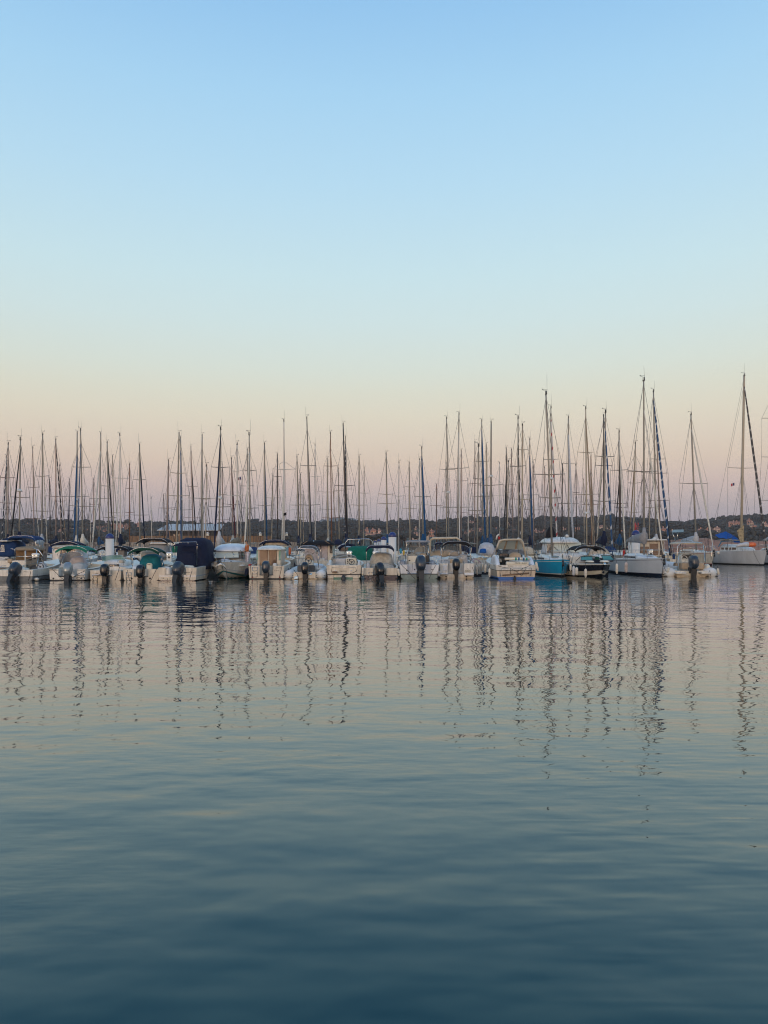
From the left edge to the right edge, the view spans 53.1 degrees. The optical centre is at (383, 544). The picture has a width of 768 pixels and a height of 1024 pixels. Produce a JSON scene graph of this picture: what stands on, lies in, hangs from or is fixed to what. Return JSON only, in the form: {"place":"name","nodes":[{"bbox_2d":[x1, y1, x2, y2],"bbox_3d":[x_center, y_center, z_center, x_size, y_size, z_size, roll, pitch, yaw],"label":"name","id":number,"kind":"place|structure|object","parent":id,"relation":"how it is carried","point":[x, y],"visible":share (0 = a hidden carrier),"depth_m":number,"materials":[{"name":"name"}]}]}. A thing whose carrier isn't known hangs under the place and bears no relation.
{"place":"outdoors","nodes":[
{"label":"outdoors","id":0,"kind":"place"},
{"bbox_2d":[26,542,302,551],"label":"quay","id":1,"kind":"structure","parent":0,"point":[132,544],"depth_m":196.00,"materials":[{"name":"concrete"}]},
{"bbox_2d":[192,535,269,541],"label":"timber fence","id":2,"kind":"object","parent":1,"relation":"on","point":[242,538],"visible":0.33,"depth_m":199.00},
{"bbox_2d":[157,524,223,535],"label":"metal roofed shed","id":3,"kind":"structure","parent":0,"point":[210,531],"depth_m":209.00,"materials":[{"name":"grey metal"}]},
{"bbox_2d":[0,550,767,1023],"bbox_3d":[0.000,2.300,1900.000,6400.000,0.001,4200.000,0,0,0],"label":"water","id":4,"kind":"structure","parent":0,"point":[486,798],"depth_m":6.90,"materials":[{"name":"teal liquid"}]},
{"bbox_2d":[0,454,16,537],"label":"sailing yacht","id":5,"kind":"object","parent":4,"relation":"on","point":[5,489],"visible":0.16,"depth_m":103.19,"materials":[{"name":"grey paint"}]},
{"bbox_2d":[0,440,18,559],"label":"sailing yacht","id":6,"kind":"object","parent":4,"relation":"on","point":[8,477],"visible":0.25,"depth_m":85.69,"materials":[{"name":"grey paint"}]},
{"bbox_2d":[5,428,33,558],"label":"sailing yacht","id":7,"kind":"object","parent":4,"relation":"on","point":[24,540],"visible":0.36,"depth_m":70.21,"materials":[{"name":"grey metal"}]},
{"bbox_2d":[0,535,44,566],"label":"canvas cruiser","id":8,"kind":"object","parent":4,"relation":"on","point":[8,544],"visible":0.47,"depth_m":61.58,"materials":[{"name":"fabric"}]},
{"bbox_2d":[7,546,51,564],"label":"curtained boat","id":9,"kind":"object","parent":4,"relation":"on","point":[20,554],"visible":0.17,"depth_m":60.80,"materials":[{"name":"beige plastic"}]},
{"bbox_2d":[0,551,59,581],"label":"open motorboat","id":10,"kind":"object","parent":4,"relation":"on","point":[38,567],"visible":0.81,"depth_m":49.16,"materials":[{"name":"beige plastic"}]},
{"bbox_2d":[23,441,45,546],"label":"sailing yacht","id":11,"kind":"object","parent":4,"relation":"on","point":[33,518],"visible":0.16,"depth_m":103.04,"materials":[{"name":"grey metal"}]},
{"bbox_2d":[27,430,54,556],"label":"sailing yacht","id":12,"kind":"object","parent":4,"relation":"on","point":[40,542],"visible":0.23,"depth_m":85.69,"materials":[{"name":"grey metal"}]},
{"bbox_2d":[40,436,67,553],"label":"sailing yacht","id":13,"kind":"object","parent":4,"relation":"on","point":[54,540],"visible":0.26,"depth_m":101.87,"materials":[{"name":"grey metal"}]},
{"bbox_2d":[51,464,70,544],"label":"sailing yacht","id":14,"kind":"object","parent":4,"relation":"on","point":[60,476],"visible":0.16,"depth_m":116.70,"materials":[{"name":"grey paint"}]},
{"bbox_2d":[51,541,97,566],"bbox_3d":[-25.412,1.144,63.750,2.758,2.912,6.500,0,0,0],"label":"arched cruiser","id":15,"kind":"object","parent":4,"relation":"on","point":[56,545],"visible":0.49,"depth_m":61.90,"materials":[{"name":"white plastic"}]},
{"bbox_2d":[63,421,89,546],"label":"sailing yacht","id":16,"kind":"object","parent":4,"relation":"on","point":[76,501],"visible":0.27,"depth_m":100.76,"materials":[{"name":"grey paint"}]},
{"bbox_2d":[49,545,104,580],"bbox_3d":[-20.379,1.648,51.572,3.099,3.217,7.327,0,0,-13],"label":"console boat","id":17,"kind":"object","parent":4,"relation":"on","point":[75,563],"visible":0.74,"depth_m":50.28,"materials":[{"name":"white plastic"}]},
{"bbox_2d":[68,427,100,559],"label":"sailing yacht","id":18,"kind":"object","parent":4,"relation":"on","point":[83,540],"visible":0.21,"depth_m":85.77,"materials":[{"name":"grey metal"}]},
{"bbox_2d":[88,430,109,553],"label":"sailing yacht","id":19,"kind":"object","parent":4,"relation":"on","point":[99,482],"visible":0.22,"depth_m":116.77,"materials":[{"name":"grey paint"}]},
{"bbox_2d":[95,441,118,554],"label":"sailing yacht","id":20,"kind":"object","parent":4,"relation":"on","point":[108,490],"visible":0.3,"depth_m":100.64,"materials":[{"name":"red paint"}]},
{"bbox_2d":[105,533,113,555],"bbox_3d":[-21.315,1.219,59.700,0.648,4.163,0.649,0,0,0],"label":"mooring pile","id":21,"kind":"object","parent":4,"relation":"in","point":[109,543],"visible":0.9,"depth_m":59.43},
{"bbox_2d":[102,455,121,550],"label":"sailing yacht","id":22,"kind":"object","parent":4,"relation":"on","point":[113,472],"visible":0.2,"depth_m":132.64,"materials":[{"name":"red paint"}]},
{"bbox_2d":[90,555,139,580],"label":"sport boat","id":23,"kind":"object","parent":4,"relation":"on","point":[109,568],"visible":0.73,"depth_m":49.98,"materials":[{"name":"white plastic"}]},
{"bbox_2d":[97,545,137,560],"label":"open boat","id":24,"kind":"object","parent":4,"relation":"on","point":[123,552],"visible":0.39,"depth_m":62.49,"materials":[{"name":"white plastic"}]},
{"bbox_2d":[109,433,138,555],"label":"sailing yacht","id":25,"kind":"object","parent":4,"relation":"on","point":[121,540],"visible":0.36,"depth_m":85.81,"materials":[{"name":"grey metal"}]},
{"bbox_2d":[127,434,150,555],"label":"sailing yacht","id":26,"kind":"object","parent":4,"relation":"on","point":[140,476],"visible":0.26,"depth_m":100.65,"materials":[{"name":"grey paint"}]},
{"bbox_2d":[123,547,173,580],"bbox_3d":[-15.506,1.763,51.687,2.482,3.213,6.759,0,0,0],"label":"bowrider boat","id":27,"kind":"object","parent":4,"relation":"on","point":[151,561],"visible":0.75,"depth_m":50.08,"materials":[{"name":"white plastic"}]},
{"bbox_2d":[133,538,176,562],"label":"hardtop boat","id":28,"kind":"object","parent":4,"relation":"on","point":[166,547],"visible":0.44,"depth_m":61.46,"materials":[{"name":"white plastic"}]},
{"bbox_2d":[156,454,175,541],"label":"sailing yacht","id":29,"kind":"object","parent":4,"relation":"on","point":[167,520],"visible":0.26,"depth_m":100.69,"materials":[{"name":"grey metal"}]},
{"bbox_2d":[163,432,189,555],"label":"sailing yacht","id":30,"kind":"object","parent":4,"relation":"on","point":[178,505],"visible":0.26,"depth_m":85.68,"materials":[{"name":"grey metal"}]},
{"bbox_2d":[171,435,192,540],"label":"sailing yacht","id":31,"kind":"object","parent":4,"relation":"on","point":[181,517],"visible":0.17,"depth_m":116.60,"materials":[{"name":"red paint"}]},
{"bbox_2d":[158,538,214,580],"bbox_3d":[-13.018,1.439,51.418,2.744,3.811,8.087,0,0,0],"label":"cuddy boat","id":32,"kind":"object","parent":4,"relation":"on","point":[195,556],"visible":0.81,"depth_m":50.22,"materials":[{"name":"fabric"}]},
{"bbox_2d":[184,444,200,537],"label":"sailing yacht","id":33,"kind":"object","parent":4,"relation":"on","point":[192,492],"visible":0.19,"depth_m":132.62,"materials":[{"name":"grey metal"}]},
{"bbox_2d":[188,434,214,537],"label":"sailing yacht","id":34,"kind":"object","parent":4,"relation":"on","point":[201,491],"visible":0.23,"depth_m":100.63,"materials":[{"name":"grey paint"}]},
{"bbox_2d":[197,462,213,545],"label":"sailing yacht","id":35,"kind":"object","parent":4,"relation":"on","point":[206,476],"visible":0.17,"depth_m":86.87,"materials":[{"name":"grey metal"}]},
{"bbox_2d":[206,423,232,548],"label":"sailing yacht","id":36,"kind":"object","parent":4,"relation":"on","point":[219,540],"visible":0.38,"depth_m":68.98,"materials":[{"name":"red paint"}]},
{"bbox_2d":[222,451,242,542],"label":"sailing yacht","id":37,"kind":"object","parent":4,"relation":"on","point":[232,504],"visible":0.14,"depth_m":100.66,"materials":[{"name":"grey metal"}]},
{"bbox_2d":[210,543,256,578],"bbox_3d":[-10.863,1.259,53.990,3.572,2.683,7.900,0,0,3],"label":"cabin cruiser","id":38,"kind":"object","parent":4,"relation":"on","point":[230,557],"visible":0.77,"depth_m":52.75,"materials":[{"name":"white plastic"}]},
{"bbox_2d":[223,440,250,543],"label":"sailing yacht","id":39,"kind":"object","parent":4,"relation":"on","point":[236,539],"visible":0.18,"depth_m":85.63,"materials":[{"name":"grey metal"}]},
{"bbox_2d":[238,425,262,561],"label":"sailing yacht","id":40,"kind":"object","parent":4,"relation":"on","point":[253,554],"visible":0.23,"depth_m":67.79,"materials":[{"name":"grey metal"}]},
{"bbox_2d":[253,441,275,546],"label":"sailing yacht","id":41,"kind":"object","parent":4,"relation":"on","point":[265,536],"visible":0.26,"depth_m":100.66,"materials":[{"name":"red paint"}]},
{"bbox_2d":[248,545,290,578],"bbox_3d":[-7.927,1.587,53.927,2.719,3.051,6.946,0,0,0],"label":"pilothouse boat","id":42,"kind":"object","parent":4,"relation":"on","point":[271,561],"visible":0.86,"depth_m":52.89,"materials":[{"name":"white plastic"}]},
{"bbox_2d":[259,540,294,566],"bbox_3d":[-8.662,1.097,63.750,2.533,3.006,6.500,0,0,0],"label":"boat canopy","id":43,"kind":"object","parent":4,"relation":"on","point":[285,544],"visible":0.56,"depth_m":61.33,"materials":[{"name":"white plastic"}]},
{"bbox_2d":[268,453,286,545],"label":"sailing yacht","id":44,"kind":"object","parent":4,"relation":"on","point":[277,481],"visible":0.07,"depth_m":116.84,"materials":[{"name":"grey metal"}]},
{"bbox_2d":[270,412,297,563],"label":"sailing yacht","id":45,"kind":"object","parent":4,"relation":"on","point":[284,514],"visible":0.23,"depth_m":88.22,"materials":[{"name":"grey paint"}]},
{"bbox_2d":[288,454,308,554],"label":"sailing yacht","id":46,"kind":"object","parent":4,"relation":"on","point":[298,539],"visible":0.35,"depth_m":100.60,"materials":[{"name":"grey paint"}]},
{"bbox_2d":[284,545,327,578],"bbox_3d":[-5.290,1.617,53.957,2.820,3.151,7.006,0,0,0],"label":"inflatable boat","id":47,"kind":"object","parent":4,"relation":"on","point":[308,568],"visible":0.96,"depth_m":51.90,"materials":[{"name":"white plastic"}]},
{"bbox_2d":[293,406,323,565],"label":"sailing yacht","id":48,"kind":"object","parent":4,"relation":"on","point":[302,558],"visible":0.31,"depth_m":85.59,"materials":[{"name":"grey paint"}]},
{"bbox_2d":[306,438,324,539],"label":"sailing yacht","id":49,"kind":"object","parent":4,"relation":"on","point":[315,476],"visible":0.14,"depth_m":116.88,"materials":[{"name":"red paint"}]},
{"bbox_2d":[301,540,334,565],"bbox_3d":[-5.289,1.121,63.750,2.754,2.958,7.500,0,0,0],"label":"curtained cruiser","id":50,"kind":"object","parent":4,"relation":"on","point":[327,551],"visible":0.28,"depth_m":60.91,"materials":[{"name":"white plastic"}]},
{"bbox_2d":[318,456,336,548],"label":"sailing yacht","id":51,"kind":"object","parent":4,"relation":"on","point":[328,518],"visible":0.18,"depth_m":132.59,"materials":[{"name":"grey paint"}]},
{"bbox_2d":[320,432,342,554],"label":"sailing yacht","id":52,"kind":"object","parent":4,"relation":"on","point":[331,482],"visible":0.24,"depth_m":100.67,"materials":[{"name":"red paint"}]},
{"bbox_2d":[326,554,362,578],"bbox_3d":[-2.704,1.633,54.449,2.523,1.934,6.400,0,0,0],"label":"runabout","id":53,"kind":"object","parent":4,"relation":"on","point":[339,566],"visible":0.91,"depth_m":51.65,"materials":[{"name":"white plastic"}]},
{"bbox_2d":[334,539,354,554],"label":"flybridge cruiser","id":54,"kind":"object","parent":4,"relation":"on","point":[341,548],"visible":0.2,"depth_m":67.06,"materials":[{"name":"white plastic"}]},
{"bbox_2d":[333,423,359,544],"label":"sailing yacht","id":55,"kind":"object","parent":4,"relation":"on","point":[346,538],"visible":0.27,"depth_m":85.62,"materials":[{"name":"red paint"}]},
{"bbox_2d":[338,436,356,544],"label":"sailing yacht","id":56,"kind":"object","parent":4,"relation":"on","point":[346,457],"visible":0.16,"depth_m":116.89,"materials":[{"name":"red paint"}]},
{"bbox_2d":[345,538,372,565],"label":"tarpaulined boat","id":57,"kind":"object","parent":4,"relation":"on","point":[358,552],"visible":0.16,"depth_m":60.33,"materials":[{"name":"fabric"}]},
{"bbox_2d":[349,450,369,545],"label":"sailing yacht","id":58,"kind":"object","parent":4,"relation":"on","point":[359,512],"visible":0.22,"depth_m":100.63,"materials":[{"name":"grey paint"}]},
{"bbox_2d":[363,545,397,578],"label":"covered boat","id":59,"kind":"object","parent":4,"relation":"on","point":[380,565],"visible":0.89,"depth_m":52.55,"materials":[{"name":"white plastic"}]},
{"bbox_2d":[376,451,400,564],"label":"sailing yacht","id":60,"kind":"object","parent":4,"relation":"on","point":[387,534],"visible":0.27,"depth_m":88.02,"materials":[{"name":"red paint"}]},
{"bbox_2d":[388,532,395,563],"bbox_3d":[0.653,1.160,59.700,0.624,4.280,0.625,0,0,0],"label":"mooring pile","id":61,"kind":"object","parent":4,"relation":"in","point":[392,539],"visible":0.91,"depth_m":59.45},
{"bbox_2d":[389,453,407,559],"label":"sailing yacht","id":62,"kind":"object","parent":4,"relation":"on","point":[402,556],"visible":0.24,"depth_m":100.58,"materials":[{"name":"grey metal"}]},
{"bbox_2d":[400,459,418,552],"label":"sailing yacht","id":63,"kind":"object","parent":4,"relation":"on","point":[409,508],"visible":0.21,"depth_m":116.80,"materials":[{"name":"grey metal"}]},
{"bbox_2d":[398,540,438,578],"bbox_3d":[2.381,1.565,54.298,2.827,3.715,7.902,0,0,0],"label":"console fishing boat","id":64,"kind":"object","parent":4,"relation":"on","point":[417,563],"visible":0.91,"depth_m":52.15,"materials":[{"name":"white plastic"}]},
{"bbox_2d":[412,446,433,545],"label":"sailing yacht","id":65,"kind":"object","parent":4,"relation":"on","point":[423,535],"visible":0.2,"depth_m":85.77,"materials":[{"name":"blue metal"}]},
{"bbox_2d":[429,537,461,560],"bbox_3d":[4.871,0.990,63.500,2.698,3.221,7.000,0,0,0],"label":"sport fisher","id":66,"kind":"object","parent":4,"relation":"on","point":[435,550],"visible":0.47,"depth_m":61.82,"materials":[{"name":"white plastic"}]},
{"bbox_2d":[436,414,460,545],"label":"sailing yacht","id":67,"kind":"object","parent":4,"relation":"on","point":[448,498],"visible":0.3,"depth_m":100.87,"materials":[{"name":"grey metal"}]},
{"bbox_2d":[437,541,473,577],"bbox_3d":[5.234,1.383,55.816,2.988,3.316,7.059,0,0,0],"label":"angling boat","id":68,"kind":"object","parent":4,"relation":"on","point":[461,565],"visible":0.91,"depth_m":53.05,"materials":[{"name":"white plastic"}]},
{"bbox_2d":[443,414,472,557],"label":"sailing yacht","id":69,"kind":"object","parent":4,"relation":"on","point":[458,503],"visible":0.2,"depth_m":85.82,"materials":[{"name":"grey paint"}]},
{"bbox_2d":[452,450,469,551],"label":"sailing yacht","id":70,"kind":"object","parent":4,"relation":"on","point":[462,547],"visible":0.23,"depth_m":132.58,"materials":[{"name":"red paint"}]},
{"bbox_2d":[464,431,489,560],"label":"sailing yacht","id":71,"kind":"object","parent":4,"relation":"on","point":[474,551],"visible":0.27,"depth_m":70.27,"materials":[{"name":"grey paint"}]},
{"bbox_2d":[471,419,494,548],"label":"sailing yacht","id":72,"kind":"object","parent":4,"relation":"on","point":[483,501],"visible":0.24,"depth_m":100.73,"materials":[{"name":"grey metal"}]},
{"bbox_2d":[472,534,499,573],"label":"grey hooded boat","id":73,"kind":"object","parent":4,"relation":"on","point":[486,549],"visible":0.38,"depth_m":61.98,"materials":[{"name":"black plastic"}]},
{"bbox_2d":[479,445,496,545],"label":"sailing yacht","id":74,"kind":"object","parent":4,"relation":"on","point":[486,487],"visible":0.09,"depth_m":132.57,"materials":[{"name":"red paint"}]},
{"bbox_2d":[476,419,504,557],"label":"sailing yacht","id":75,"kind":"object","parent":4,"relation":"on","point":[490,538],"visible":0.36,"depth_m":85.61,"materials":[{"name":"red paint"}]},
{"bbox_2d":[497,446,515,549],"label":"sailing yacht","id":76,"kind":"object","parent":4,"relation":"on","point":[505,500],"visible":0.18,"depth_m":116.64,"materials":[{"name":"red paint"}]},
{"bbox_2d":[498,458,515,549],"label":"sailing yacht","id":77,"kind":"object","parent":4,"relation":"on","point":[507,477],"visible":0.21,"depth_m":100.65,"materials":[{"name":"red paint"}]},
{"bbox_2d":[486,538,535,578],"bbox_3d":[8.855,1.054,55.489,2.957,3.092,9.821,0,0,0],"label":"express cruiser","id":78,"kind":"object","parent":4,"relation":"on","point":[508,558],"visible":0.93,"depth_m":51.89,"materials":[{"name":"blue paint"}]},
{"bbox_2d":[504,406,534,560],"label":"sailing yacht","id":79,"kind":"object","parent":4,"relation":"on","point":[519,501],"visible":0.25,"depth_m":67.81,"materials":[{"name":"red paint"}]},
{"bbox_2d":[509,421,537,559],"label":"sailing yacht","id":80,"kind":"object","parent":4,"relation":"on","point":[530,550],"visible":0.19,"depth_m":85.59,"materials":[{"name":"red paint"}]},
{"bbox_2d":[519,437,541,554],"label":"sailing yacht","id":81,"kind":"object","parent":4,"relation":"on","point":[530,509],"visible":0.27,"depth_m":100.79,"materials":[{"name":"grey metal"}]},
{"bbox_2d":[528,389,569,575],"bbox_3d":[12.843,-5.070,59.241,2.839,15.940,9.158,0,0,1],"label":"sailing yacht","id":82,"kind":"object","parent":4,"relation":"on","point":[551,565],"visible":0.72,"depth_m":58.55,"materials":[{"name":"teal paint"}]},
{"bbox_2d":[537,400,564,555],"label":"sailing yacht","id":83,"kind":"object","parent":4,"relation":"on","point":[553,477],"visible":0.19,"depth_m":85.81,"materials":[{"name":"red paint"}]},
{"bbox_2d":[539,527,584,562],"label":"wheelhouse cruiser","id":84,"kind":"object","parent":4,"relation":"on","point":[569,541],"visible":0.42,"depth_m":69.56,"materials":[{"name":"white plastic"}]},
{"bbox_2d":[557,416,580,538],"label":"sailing yacht","id":85,"kind":"object","parent":4,"relation":"on","point":[570,493],"visible":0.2,"depth_m":100.77,"materials":[{"name":"grey paint"}]},
{"bbox_2d":[572,405,600,555],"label":"sailing yacht","id":86,"kind":"object","parent":4,"relation":"on","point":[584,552],"visible":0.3,"depth_m":85.83,"materials":[{"name":"red paint"}]},
{"bbox_2d":[562,545,614,576],"bbox_3d":[15.403,1.322,56.608,3.784,2.556,6.291,0,0,-7],"label":"black bowrider","id":87,"kind":"object","parent":4,"relation":"on","point":[596,570],"visible":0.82,"depth_m":55.61,"materials":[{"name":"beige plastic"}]},
{"bbox_2d":[581,453,602,546],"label":"sailing yacht","id":88,"kind":"object","parent":4,"relation":"on","point":[592,505],"visible":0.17,"depth_m":116.75,"materials":[{"name":"grey metal"}]},
{"bbox_2d":[585,408,620,571],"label":"sailing yacht","id":89,"kind":"object","parent":4,"relation":"on","point":[602,540],"visible":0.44,"depth_m":67.81,"materials":[{"name":"blue metal"}]},
{"bbox_2d":[593,414,618,551],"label":"sailing yacht","id":90,"kind":"object","parent":4,"relation":"on","point":[601,475],"visible":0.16,"depth_m":100.62,"materials":[{"name":"red paint"}]},
{"bbox_2d":[606,428,631,557],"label":"sailing yacht","id":91,"kind":"object","parent":4,"relation":"on","point":[624,526],"visible":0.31,"depth_m":85.77,"materials":[{"name":"red paint"}]},
{"bbox_2d":[610,456,628,551],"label":"sailing yacht","id":92,"kind":"object","parent":4,"relation":"on","point":[620,510],"visible":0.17,"depth_m":116.67,"materials":[{"name":"red paint"}]},
{"bbox_2d":[621,439,642,552],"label":"sailing yacht","id":93,"kind":"object","parent":4,"relation":"on","point":[633,485],"visible":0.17,"depth_m":100.64,"materials":[{"name":"red paint"}]},
{"bbox_2d":[608,375,668,575],"bbox_3d":[20.036,-5.439,59.889,3.150,16.679,9.758,0,0,-1],"label":"sailing yacht","id":94,"kind":"object","parent":4,"relation":"on","point":[643,563],"visible":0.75,"depth_m":59.08,"materials":[{"name":"white plastic"}]},
{"bbox_2d":[640,537,666,556],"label":"pilothouse cruiser","id":95,"kind":"object","parent":4,"relation":"on","point":[653,542],"visible":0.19,"depth_m":69.35,"materials":[{"name":"white plastic"}]},
{"bbox_2d":[640,384,671,555],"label":"sailing yacht","id":96,"kind":"object","parent":4,"relation":"on","point":[659,455],"visible":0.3,"depth_m":85.77,"materials":[{"name":"red paint"}]},
{"bbox_2d":[648,432,673,552],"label":"sailing yacht","id":97,"kind":"object","parent":4,"relation":"on","point":[659,495],"visible":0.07,"depth_m":100.90,"materials":[{"name":"grey paint"}]},
{"bbox_2d":[662,542,717,576],"bbox_3d":[22.303,1.506,58.615,4.118,3.456,7.820,0,0,0],"label":"inflatable boat","id":98,"kind":"object","parent":4,"relation":"on","point":[687,565],"visible":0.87,"depth_m":55.85,"materials":[{"name":"white plastic"}]},
{"bbox_2d":[665,411,715,564],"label":"sailing yacht","id":99,"kind":"object","parent":4,"relation":"on","point":[700,553],"visible":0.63,"depth_m":88.94,"materials":[{"name":"red paint"}]},
{"bbox_2d":[706,365,767,564],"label":"sailing yacht","id":100,"kind":"object","parent":4,"relation":"on","point":[731,554],"visible":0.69,"depth_m":89.31,"materials":[{"name":"grey paint"}]},
{"bbox_2d":[0,0,767,528],"label":"sky","id":101,"kind":"structure","parent":0,"point":[385,220],"materials":[{"name":"blue"}]},
{"bbox_2d":[33,522,764,549],"bbox_3d":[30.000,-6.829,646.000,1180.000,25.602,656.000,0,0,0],"label":"hills","id":102,"kind":"structure","parent":0,"point":[494,544],"depth_m":436.31,"materials":[{"name":"plant"}]},
{"bbox_2d":[0,513,767,547],"bbox_3d":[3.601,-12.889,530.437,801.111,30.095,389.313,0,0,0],"label":"pine wood","id":103,"kind":"object","parent":102,"relation":"on","point":[722,521],"visible":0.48,"depth_m":479.53,"materials":[{"name":"green plant"}]},
{"bbox_2d":[623,538,767,550],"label":"earth bank","id":104,"kind":"structure","parent":0,"point":[760,546],"depth_m":271.33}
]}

